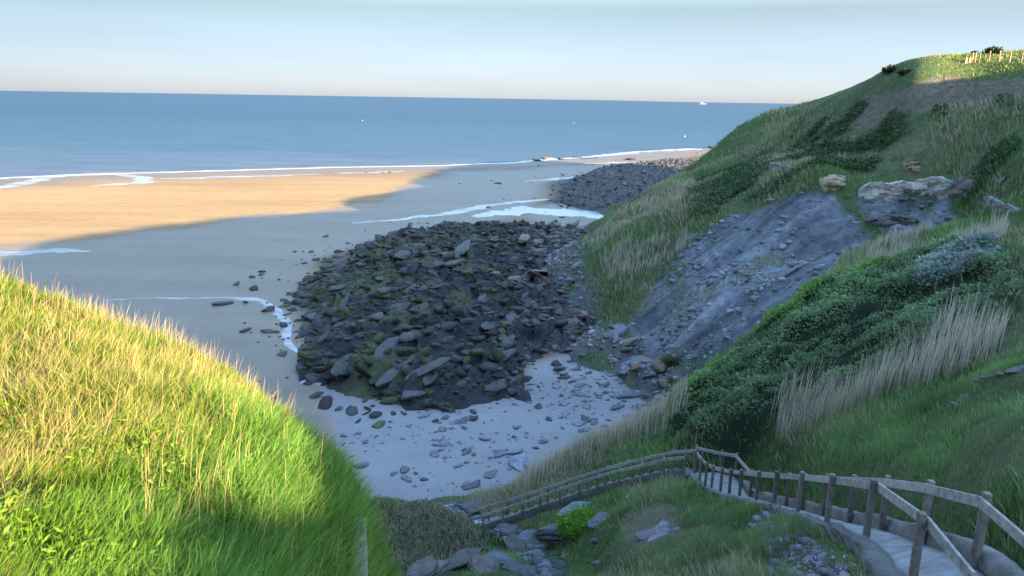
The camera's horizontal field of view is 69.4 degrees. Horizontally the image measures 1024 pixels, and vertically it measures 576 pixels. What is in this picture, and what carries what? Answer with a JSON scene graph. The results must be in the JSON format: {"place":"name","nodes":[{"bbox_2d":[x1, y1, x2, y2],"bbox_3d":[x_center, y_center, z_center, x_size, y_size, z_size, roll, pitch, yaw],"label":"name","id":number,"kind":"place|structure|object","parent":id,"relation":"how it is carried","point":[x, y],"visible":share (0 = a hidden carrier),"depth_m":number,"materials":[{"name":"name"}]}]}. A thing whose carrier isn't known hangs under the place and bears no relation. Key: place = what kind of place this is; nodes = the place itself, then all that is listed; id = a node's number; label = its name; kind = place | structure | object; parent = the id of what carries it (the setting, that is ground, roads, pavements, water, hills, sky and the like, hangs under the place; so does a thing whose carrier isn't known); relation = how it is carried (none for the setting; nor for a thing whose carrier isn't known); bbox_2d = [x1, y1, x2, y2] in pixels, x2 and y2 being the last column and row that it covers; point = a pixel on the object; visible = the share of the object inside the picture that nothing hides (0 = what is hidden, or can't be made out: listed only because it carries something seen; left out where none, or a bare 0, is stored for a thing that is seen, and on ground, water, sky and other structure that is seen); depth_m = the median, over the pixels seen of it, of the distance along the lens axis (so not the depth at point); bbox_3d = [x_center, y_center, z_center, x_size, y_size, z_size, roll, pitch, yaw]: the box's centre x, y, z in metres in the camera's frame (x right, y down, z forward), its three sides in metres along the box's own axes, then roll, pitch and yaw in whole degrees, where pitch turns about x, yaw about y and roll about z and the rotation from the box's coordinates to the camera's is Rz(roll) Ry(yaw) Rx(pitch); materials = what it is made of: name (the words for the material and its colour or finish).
{"place":"outdoors","nodes":[
{"label":"outdoors","id":0,"kind":"place"},
{"bbox_2d":[0,266,407,575],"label":"grassy mound","id":1,"kind":"object","parent":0,"point":[54,307],"visible":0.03,"depth_m":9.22,"materials":[{"name":"plant"}]},
{"bbox_2d":[0,396,232,575],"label":"leafy herbs","id":2,"kind":"object","parent":1,"relation":"on","point":[12,542],"visible":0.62,"depth_m":5.64,"materials":[{"name":"green plant"}]},
{"bbox_2d":[0,261,383,575],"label":"dry grass stalks","id":3,"kind":"object","parent":1,"relation":"on","point":[103,307],"visible":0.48,"depth_m":10.18,"materials":[{"name":"plant"}]},
{"bbox_2d":[350,517,367,575],"bbox_3d":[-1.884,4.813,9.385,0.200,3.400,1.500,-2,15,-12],"label":"wooden post","id":4,"kind":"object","parent":1,"relation":"on","point":[364,552],"depth_m":8.94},
{"bbox_2d":[0,148,710,500],"bbox_3d":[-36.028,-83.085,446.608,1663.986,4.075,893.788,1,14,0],"label":"beach","id":5,"kind":"structure","parent":0,"point":[206,236],"depth_m":135.01,"materials":[{"name":"sand"}]},
{"bbox_2d":[0,248,91,255],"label":"tide pool","id":6,"kind":"structure","parent":5,"relation":"on","point":[57,250],"depth_m":138.00,"materials":[{"name":"liquid"}]},
{"bbox_2d":[0,174,155,188],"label":"tide channel","id":7,"kind":"object","parent":5,"relation":"on","point":[140,179],"visible":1,"depth_m":255.59,"materials":[{"name":"liquid"}]},
{"bbox_2d":[104,297,297,353],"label":"stream channel","id":8,"kind":"object","parent":5,"relation":"on","point":[279,313],"visible":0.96,"depth_m":103.50,"materials":[{"name":"liquid"}]},
{"bbox_2d":[211,301,233,305],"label":"lone boulder","id":9,"kind":"object","parent":5,"relation":"on","point":[221,303],"visible":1,"depth_m":104.83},
{"bbox_2d":[160,174,309,178],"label":"tide channel","id":10,"kind":"object","parent":5,"relation":"on","point":[227,176],"visible":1,"depth_m":274.80,"materials":[{"name":"liquid"}]},
{"bbox_2d":[372,420,385,428],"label":"lone boulder","id":11,"kind":"object","parent":5,"relation":"on","point":[379,424],"visible":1,"depth_m":67.07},
{"bbox_2d":[432,440,449,446],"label":"beach slab","id":12,"kind":"structure","parent":5,"relation":"on","point":[443,443],"depth_m":63.62,"materials":[{"name":"stone"}]},
{"bbox_2d":[297,219,598,410],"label":"rock platform","id":13,"kind":"object","parent":5,"relation":"on","point":[353,384],"visible":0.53,"depth_m":94.79,"materials":[{"name":"stone"}]},
{"bbox_2d":[294,320,323,338],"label":"reef boulder","id":14,"kind":"object","parent":13,"relation":"on","point":[306,330],"visible":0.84,"depth_m":92.47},
{"bbox_2d":[316,331,330,344],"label":"reef boulder","id":15,"kind":"object","parent":13,"relation":"on","point":[322,338],"visible":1,"depth_m":85.14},
{"bbox_2d":[330,355,351,376],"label":"reef boulder","id":16,"kind":"object","parent":13,"relation":"on","point":[339,367],"visible":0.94,"depth_m":76.80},
{"bbox_2d":[338,293,349,308],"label":"reef boulder","id":17,"kind":"object","parent":13,"relation":"on","point":[344,302],"visible":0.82,"depth_m":102.47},
{"bbox_2d":[376,287,390,294],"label":"reef boulder","id":18,"kind":"object","parent":13,"relation":"on","point":[382,290],"visible":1,"depth_m":103.77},
{"bbox_2d":[373,337,397,358],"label":"reef boulder","id":19,"kind":"object","parent":13,"relation":"on","point":[386,344],"visible":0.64,"depth_m":83.79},
{"bbox_2d":[375,359,412,387],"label":"reef boulder","id":20,"kind":"object","parent":13,"relation":"on","point":[386,378],"visible":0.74,"depth_m":75.08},
{"bbox_2d":[389,302,412,311],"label":"reef boulder","id":21,"kind":"object","parent":13,"relation":"on","point":[407,305],"visible":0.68,"depth_m":98.49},
{"bbox_2d":[393,250,410,259],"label":"reef boulder","id":22,"kind":"object","parent":13,"relation":"on","point":[402,254],"visible":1,"depth_m":128.50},
{"bbox_2d":[398,330,421,341],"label":"reef boulder","id":23,"kind":"object","parent":13,"relation":"on","point":[408,337],"visible":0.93,"depth_m":85.57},
{"bbox_2d":[401,390,426,400],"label":"lone boulder","id":24,"kind":"object","parent":13,"relation":"on","point":[408,394],"visible":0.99,"depth_m":71.76,"materials":[{"name":"stone"}]},
{"bbox_2d":[405,300,434,314],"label":"reef boulder","id":25,"kind":"object","parent":13,"relation":"on","point":[424,306],"visible":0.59,"depth_m":99.97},
{"bbox_2d":[404,357,450,380],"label":"reef boulder","id":26,"kind":"object","parent":13,"relation":"on","point":[432,366],"visible":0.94,"depth_m":76.20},
{"bbox_2d":[422,369,438,385],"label":"reef boulder","id":27,"kind":"object","parent":13,"relation":"on","point":[429,378],"visible":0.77,"depth_m":74.82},
{"bbox_2d":[421,261,445,267],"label":"reef boulder","id":28,"kind":"object","parent":13,"relation":"on","point":[431,264],"visible":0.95,"depth_m":122.75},
{"bbox_2d":[278,219,602,409],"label":"reef rubble","id":29,"kind":"object","parent":13,"relation":"on","point":[390,396],"visible":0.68,"depth_m":98.66,"materials":[{"name":"stone"}]},
{"bbox_2d":[444,259,464,266],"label":"reef boulder","id":30,"kind":"object","parent":13,"relation":"on","point":[453,263],"visible":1,"depth_m":122.84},
{"bbox_2d":[454,239,470,254],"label":"reef boulder","id":31,"kind":"object","parent":13,"relation":"on","point":[464,247],"visible":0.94,"depth_m":134.00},
{"bbox_2d":[484,378,516,394],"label":"lone boulder","id":32,"kind":"object","parent":13,"relation":"on","point":[493,388],"visible":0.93,"depth_m":74.45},
{"bbox_2d":[490,348,515,363],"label":"lone boulder","id":33,"kind":"object","parent":13,"relation":"on","point":[509,353],"visible":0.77,"depth_m":80.97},
{"bbox_2d":[502,335,514,346],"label":"reef boulder","id":34,"kind":"object","parent":13,"relation":"on","point":[509,340],"visible":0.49,"depth_m":85.41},
{"bbox_2d":[518,234,529,243],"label":"reef block","id":35,"kind":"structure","parent":13,"relation":"on","point":[524,238],"depth_m":144.90,"materials":[{"name":"stone"}]},
{"bbox_2d":[567,318,579,326],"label":"lone boulder","id":36,"kind":"object","parent":13,"relation":"on","point":[573,321],"visible":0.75,"depth_m":93.77,"materials":[{"name":"stone"}]},
{"bbox_2d":[353,199,548,223],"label":"stream channel","id":37,"kind":"object","parent":5,"relation":"on","point":[476,207],"visible":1,"depth_m":196.89,"materials":[{"name":"liquid"}]},
{"bbox_2d":[232,151,701,423],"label":"shore stones","id":38,"kind":"object","parent":5,"relation":"on","point":[325,402],"visible":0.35,"depth_m":78.08,"materials":[{"name":"stone"}]},
{"bbox_2d":[463,479,480,489],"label":"lone boulder","id":39,"kind":"object","parent":5,"relation":"on","point":[474,484],"visible":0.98,"depth_m":56.88,"materials":[{"name":"stone"}]},
{"bbox_2d":[340,356,654,491],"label":"beach pebbles","id":40,"kind":"object","parent":5,"relation":"on","point":[352,442],"visible":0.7,"depth_m":67.19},
{"bbox_2d":[506,447,522,453],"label":"lone boulder","id":41,"kind":"object","parent":5,"relation":"on","point":[514,450],"visible":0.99,"depth_m":62.42,"materials":[{"name":"stone"}]},
{"bbox_2d":[509,454,527,471],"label":"lone boulder","id":42,"kind":"object","parent":5,"relation":"on","point":[515,461],"visible":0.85,"depth_m":60.61,"materials":[{"name":"stone"}]},
{"bbox_2d":[470,206,603,218],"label":"tide pool","id":43,"kind":"structure","parent":5,"relation":"on","point":[518,210],"depth_m":195.11,"materials":[{"name":"liquid"}]},
{"bbox_2d":[552,158,697,211],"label":"rock platform","id":44,"kind":"object","parent":5,"relation":"on","point":[592,204],"visible":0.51,"depth_m":258.63,"materials":[{"name":"stone"}]},
{"bbox_2d":[544,158,697,207],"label":"reef rubble","id":45,"kind":"object","parent":44,"relation":"on","point":[615,188],"visible":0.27,"depth_m":261.31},
{"bbox_2d":[616,389,639,398],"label":"lone boulder","id":46,"kind":"object","parent":5,"relation":"on","point":[630,394],"visible":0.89,"depth_m":74.47,"materials":[{"name":"stone"}]},
{"bbox_2d":[0,91,795,176],"bbox_3d":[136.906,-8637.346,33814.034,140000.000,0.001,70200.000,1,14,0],"label":"sea","id":47,"kind":"structure","parent":0,"point":[44,133],"depth_m":678.99,"materials":[{"name":"liquid"}]},
{"bbox_2d":[0,165,447,178],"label":"foam","id":48,"kind":"object","parent":47,"relation":"on","point":[177,171],"visible":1,"depth_m":285.94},
{"bbox_2d":[454,148,701,164],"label":"foam","id":49,"kind":"object","parent":47,"relation":"on","point":[634,152],"visible":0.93,"depth_m":418.49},
{"bbox_2d":[659,101,800,103],"bbox_3d":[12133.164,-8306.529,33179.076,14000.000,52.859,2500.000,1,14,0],"label":"coast","id":50,"kind":"structure","parent":47,"relation":"on","point":[724,102],"depth_m":31969.90,"materials":[{"name":"stone"}]},
{"bbox_2d":[443,504,555,575],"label":"stream","id":51,"kind":"structure","parent":0,"point":[527,542],"depth_m":41.82,"materials":[{"name":"liquid"}]},
{"bbox_2d":[0,0,1023,102],"label":"sky","id":52,"kind":"structure","parent":0,"point":[774,51],"materials":[{"name":"blue"}]},
{"bbox_2d":[370,51,1023,575],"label":"hillside","id":53,"kind":"structure","parent":0,"point":[824,221],"depth_m":84.55,"materials":[{"name":"plant"}]},
{"bbox_2d":[404,556,437,575],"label":"bank rock","id":54,"kind":"object","parent":53,"relation":"on","point":[427,566],"visible":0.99,"depth_m":27.27,"materials":[{"name":"stone"}]},
{"bbox_2d":[406,560,448,575],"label":"bank rock","id":55,"kind":"object","parent":53,"relation":"on","point":[442,564],"visible":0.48,"depth_m":28.01,"materials":[{"name":"stone"}]},
{"bbox_2d":[367,497,493,566],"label":"brown briars","id":56,"kind":"object","parent":53,"relation":"on","point":[425,532],"visible":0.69,"depth_m":35.87,"materials":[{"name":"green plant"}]},
{"bbox_2d":[444,558,467,570],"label":"bank rock","id":57,"kind":"object","parent":53,"relation":"on","point":[456,563],"visible":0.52,"depth_m":28.62,"materials":[{"name":"stone"}]},
{"bbox_2d":[449,548,481,567],"bbox_3d":[-2.127,11.085,29.707,1.088,0.332,2.303,22,30,36],"label":"bank rock","id":58,"kind":"object","parent":53,"relation":"on","point":[465,553],"visible":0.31,"depth_m":30.05,"materials":[{"name":"stone"}]},
{"bbox_2d":[459,494,494,512],"bbox_3d":[-1.759,14.716,50.393,3.713,0.540,1.819,-4,15,-28],"label":"bank rock","id":59,"kind":"object","parent":53,"relation":"on","point":[468,505],"visible":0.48,"depth_m":49.78,"materials":[{"name":"stone"}]},
{"bbox_2d":[467,553,499,573],"bbox_3d":[-1.140,10.878,28.639,1.289,0.361,2.201,20,12,2],"label":"bank rock","id":60,"kind":"object","parent":53,"relation":"on","point":[482,563],"visible":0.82,"depth_m":28.69,"materials":[{"name":"stone"}]},
{"bbox_2d":[484,551,522,564],"bbox_3d":[-0.584,11.270,30.482,1.911,0.502,1.454,6,-1,-21],"label":"stream boulder","id":61,"kind":"object","parent":53,"relation":"on","point":[501,557],"visible":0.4,"depth_m":30.37,"materials":[{"name":"stone"}]},
{"bbox_2d":[492,523,517,535],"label":"stream boulder","id":62,"kind":"object","parent":53,"relation":"on","point":[504,529],"visible":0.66,"depth_m":40.22,"materials":[{"name":"stone"}]},
{"bbox_2d":[506,534,528,552],"bbox_3d":[0.255,12.177,34.391,1.064,0.335,2.128,-2,23,-23],"label":"stream boulder","id":63,"kind":"object","parent":53,"relation":"on","point":[515,542],"visible":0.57,"depth_m":34.52,"materials":[{"name":"stone"}]},
{"bbox_2d":[501,563,537,573],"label":"stream boulder","id":64,"kind":"object","parent":53,"relation":"on","point":[515,567],"visible":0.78,"depth_m":28.84,"materials":[{"name":"stone"}]},
{"bbox_2d":[439,498,611,575],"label":"stream stones","id":65,"kind":"object","parent":53,"relation":"on","point":[560,564],"visible":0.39,"depth_m":31.30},
{"bbox_2d":[518,529,536,540],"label":"stream boulder","id":66,"kind":"object","parent":53,"relation":"on","point":[525,535],"visible":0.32,"depth_m":38.43,"materials":[{"name":"stone"}]},
{"bbox_2d":[534,522,566,543],"bbox_3d":[2.379,11.511,34.718,2.718,0.698,1.826,1,-3,-24],"label":"stream boulder","id":67,"kind":"object","parent":53,"relation":"on","point":[547,533],"visible":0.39,"depth_m":34.19,"materials":[{"name":"stone"}]},
{"bbox_2d":[537,565,563,573],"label":"stream boulder","id":68,"kind":"object","parent":53,"relation":"on","point":[554,570],"visible":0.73,"depth_m":29.18,"materials":[{"name":"stone"}]},
{"bbox_2d":[548,503,596,543],"bbox_3d":[3.061,10.713,33.781,2.522,1.529,2.376,-6,16,-24],"label":"shrub","id":69,"kind":"object","parent":53,"relation":"on","point":[571,523],"visible":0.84,"depth_m":33.55,"materials":[{"name":"green plant"}]},
{"bbox_2d":[556,501,592,516],"bbox_3d":[3.224,10.876,36.315,2.256,0.332,1.137,-15,22,-30],"label":"stream boulder","id":70,"kind":"object","parent":53,"relation":"on","point":[580,503],"visible":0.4,"depth_m":36.28,"materials":[{"name":"stone"}]},
{"bbox_2d":[478,469,681,528],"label":"concrete parapet","id":71,"kind":"structure","parent":53,"relation":"on","point":[565,501],"depth_m":38.84,"materials":[{"name":"concrete"}]},
{"bbox_2d":[475,467,692,525],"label":"concrete steps","id":72,"kind":"structure","parent":53,"relation":"on","point":[687,470],"depth_m":40.29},
{"bbox_2d":[470,454,686,528],"bbox_3d":[2.836,11.157,38.906,12.478,8.824,0.898,9,16,28],"label":"wooden handrail","id":73,"kind":"object","parent":72,"relation":"on","point":[579,482],"visible":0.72,"depth_m":38.32,"materials":[{"name":"brown wood"}]},
{"bbox_2d":[469,449,697,520],"bbox_3d":[3.346,10.921,39.654,12.943,8.824,0.926,9,16,28],"label":"wooden handrail","id":74,"kind":"object","parent":72,"relation":"on","point":[673,452],"visible":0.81,"depth_m":39.48,"materials":[{"name":"brown wood"}]},
{"bbox_2d":[586,511,609,528],"bbox_3d":[3.909,10.095,32.101,1.119,0.172,1.470,-2,12,30],"label":"stream boulder","id":75,"kind":"object","parent":53,"relation":"on","point":[595,520],"visible":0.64,"depth_m":32.06,"materials":[{"name":"stone"}]},
{"bbox_2d":[606,323,626,335],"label":"lone boulder","id":76,"kind":"object","parent":53,"relation":"on","point":[621,329],"visible":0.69,"depth_m":89.27,"materials":[{"name":"stone"}]},
{"bbox_2d":[622,337,639,346],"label":"fallen block","id":77,"kind":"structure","parent":53,"relation":"on","point":[627,341],"depth_m":86.49,"materials":[{"name":"stone"}]},
{"bbox_2d":[630,361,641,370],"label":"lone boulder","id":78,"kind":"object","parent":53,"relation":"on","point":[636,366],"visible":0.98,"depth_m":77.09,"materials":[{"name":"stone"}]},
{"bbox_2d":[634,528,656,539],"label":"split rock","id":79,"kind":"object","parent":53,"relation":"on","point":[643,534],"visible":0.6,"depth_m":23.98,"materials":[{"name":"stone"}]},
{"bbox_2d":[647,527,670,541],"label":"split rock","id":80,"kind":"object","parent":53,"relation":"on","point":[660,532],"visible":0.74,"depth_m":23.06,"materials":[{"name":"stone"}]},
{"bbox_2d":[652,355,667,372],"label":"lone boulder","id":81,"kind":"object","parent":53,"relation":"on","point":[658,365],"visible":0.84,"depth_m":76.53,"materials":[{"name":"stone"}]},
{"bbox_2d":[658,378,673,390],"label":"fallen block","id":82,"kind":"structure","parent":53,"relation":"on","point":[662,382],"depth_m":73.30,"materials":[{"name":"stone"}]},
{"bbox_2d":[659,352,681,367],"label":"bush","id":83,"kind":"object","parent":53,"relation":"on","point":[667,360],"visible":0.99,"depth_m":76.74,"materials":[{"name":"green plant"}]},
{"bbox_2d":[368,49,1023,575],"bbox_3d":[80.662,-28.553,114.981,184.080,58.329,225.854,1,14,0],"label":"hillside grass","id":84,"kind":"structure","parent":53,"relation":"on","point":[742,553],"depth_m":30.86,"materials":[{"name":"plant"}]},
{"bbox_2d":[544,192,954,404],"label":"clay slope rubble","id":85,"kind":"object","parent":53,"relation":"on","point":[817,269],"visible":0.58,"depth_m":85.72,"materials":[{"name":"stone"}]},
{"bbox_2d":[513,177,1015,493],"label":"reeds","id":86,"kind":"object","parent":53,"relation":"on","point":[971,339],"visible":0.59,"depth_m":30.67,"materials":[{"name":"beige plant"}]},
{"bbox_2d":[769,162,791,170],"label":"rock outcrop","id":87,"kind":"object","parent":53,"relation":"on","point":[778,163],"visible":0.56,"depth_m":107.13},
{"bbox_2d":[748,510,849,575],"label":"path side gravel","id":88,"kind":"structure","parent":53,"relation":"on","point":[824,571],"depth_m":13.19,"materials":[{"name":"gravel"}]},
{"bbox_2d":[793,546,828,573],"bbox_3d":[4.775,4.372,11.611,0.715,0.291,0.690,-10,18,-36],"label":"thrift clump","id":89,"kind":"object","parent":53,"relation":"on","point":[816,563],"visible":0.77,"depth_m":11.70,"materials":[{"name":"pink plant"}]},
{"bbox_2d":[819,174,846,191],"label":"rock outcrop","id":90,"kind":"object","parent":53,"relation":"on","point":[833,182],"visible":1,"depth_m":93.25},
{"bbox_2d":[767,503,904,575],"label":"stone retaining wall","id":91,"kind":"structure","parent":53,"relation":"on","point":[878,561],"depth_m":12.36,"materials":[{"name":"stone"}]},
{"bbox_2d":[693,450,979,575],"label":"wooden handrail","id":92,"kind":"object","parent":53,"relation":"on","point":[924,521],"visible":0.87,"depth_m":13.16,"materials":[{"name":"brown wood"}]},
{"bbox_2d":[812,548,867,575],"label":"thrift clump","id":93,"kind":"object","parent":53,"relation":"on","point":[835,565],"visible":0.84,"depth_m":10.80,"materials":[{"name":"pink plant"}]},
{"bbox_2d":[664,233,1023,455],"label":"bramble thicket","id":94,"kind":"object","parent":53,"relation":"on","point":[855,274],"visible":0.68,"depth_m":40.41,"materials":[{"name":"green plant"}]},
{"bbox_2d":[681,93,1022,216],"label":"scrub","id":95,"kind":"object","parent":53,"relation":"on","point":[729,188],"visible":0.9,"depth_m":108.39,"materials":[{"name":"green plant"}]},
{"bbox_2d":[743,480,1023,575],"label":"concrete wall","id":96,"kind":"structure","parent":53,"relation":"on","point":[993,562],"depth_m":12.15,"materials":[{"name":"concrete"}]},
{"bbox_2d":[695,444,1023,568],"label":"wooden handrail","id":97,"kind":"object","parent":96,"relation":"on","point":[982,502],"visible":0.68,"depth_m":11.90,"materials":[{"name":"brown wood"}]},
{"bbox_2d":[881,64,897,73],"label":"bush","id":98,"kind":"object","parent":53,"relation":"on","point":[889,68],"visible":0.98,"depth_m":115.63,"materials":[{"name":"green plant"}]},
{"bbox_2d":[862,212,919,227],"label":"rock outcrop","id":99,"kind":"object","parent":53,"relation":"on","point":[886,220],"visible":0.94,"depth_m":88.38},
{"bbox_2d":[858,176,952,201],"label":"rock outcrop","id":100,"kind":"object","parent":53,"relation":"on","point":[940,187],"visible":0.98,"depth_m":91.06,"materials":[{"name":"stone"}]},
{"bbox_2d":[903,161,920,171],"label":"rock outcrop","id":101,"kind":"object","parent":53,"relation":"on","point":[912,166],"visible":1,"depth_m":93.00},
{"bbox_2d":[911,231,1000,288],"bbox_3d":[24.721,-1.803,41.301,4.113,2.890,6.795,9,16,29],"label":"grey willow scrub","id":102,"kind":"object","parent":53,"relation":"on","point":[953,256],"visible":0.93,"depth_m":40.65,"materials":[{"name":"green plant"}]},
{"bbox_2d":[950,177,976,200],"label":"rock outcrop","id":103,"kind":"object","parent":53,"relation":"on","point":[961,186],"visible":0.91,"depth_m":86.12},
{"bbox_2d":[981,45,1003,54],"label":"bush","id":104,"kind":"object","parent":53,"relation":"on","point":[994,49],"visible":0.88,"depth_m":115.91,"materials":[{"name":"green plant"}]},
{"bbox_2d":[971,51,1023,63],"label":"post fence","id":105,"kind":"object","parent":53,"relation":"on","point":[990,56],"visible":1,"depth_m":109.97,"materials":[{"name":"brown wood"}]},
{"bbox_2d":[982,196,1022,214],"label":"rock outcrop","id":106,"kind":"object","parent":53,"relation":"on","point":[994,203],"visible":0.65,"depth_m":68.69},
{"bbox_2d":[1004,365,1023,373],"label":"ledge stone","id":107,"kind":"object","parent":53,"relation":"on","point":[1015,369],"visible":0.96,"depth_m":17.87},
{"bbox_2d":[694,472,984,575],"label":"path","id":108,"kind":"structure","parent":0,"point":[897,549],"depth_m":12.07,"materials":[{"name":"concrete"}]},
{"bbox_2d":[688,472,771,508],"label":"concrete kerb","id":109,"kind":"structure","parent":108,"relation":"on","point":[744,500],"depth_m":28.50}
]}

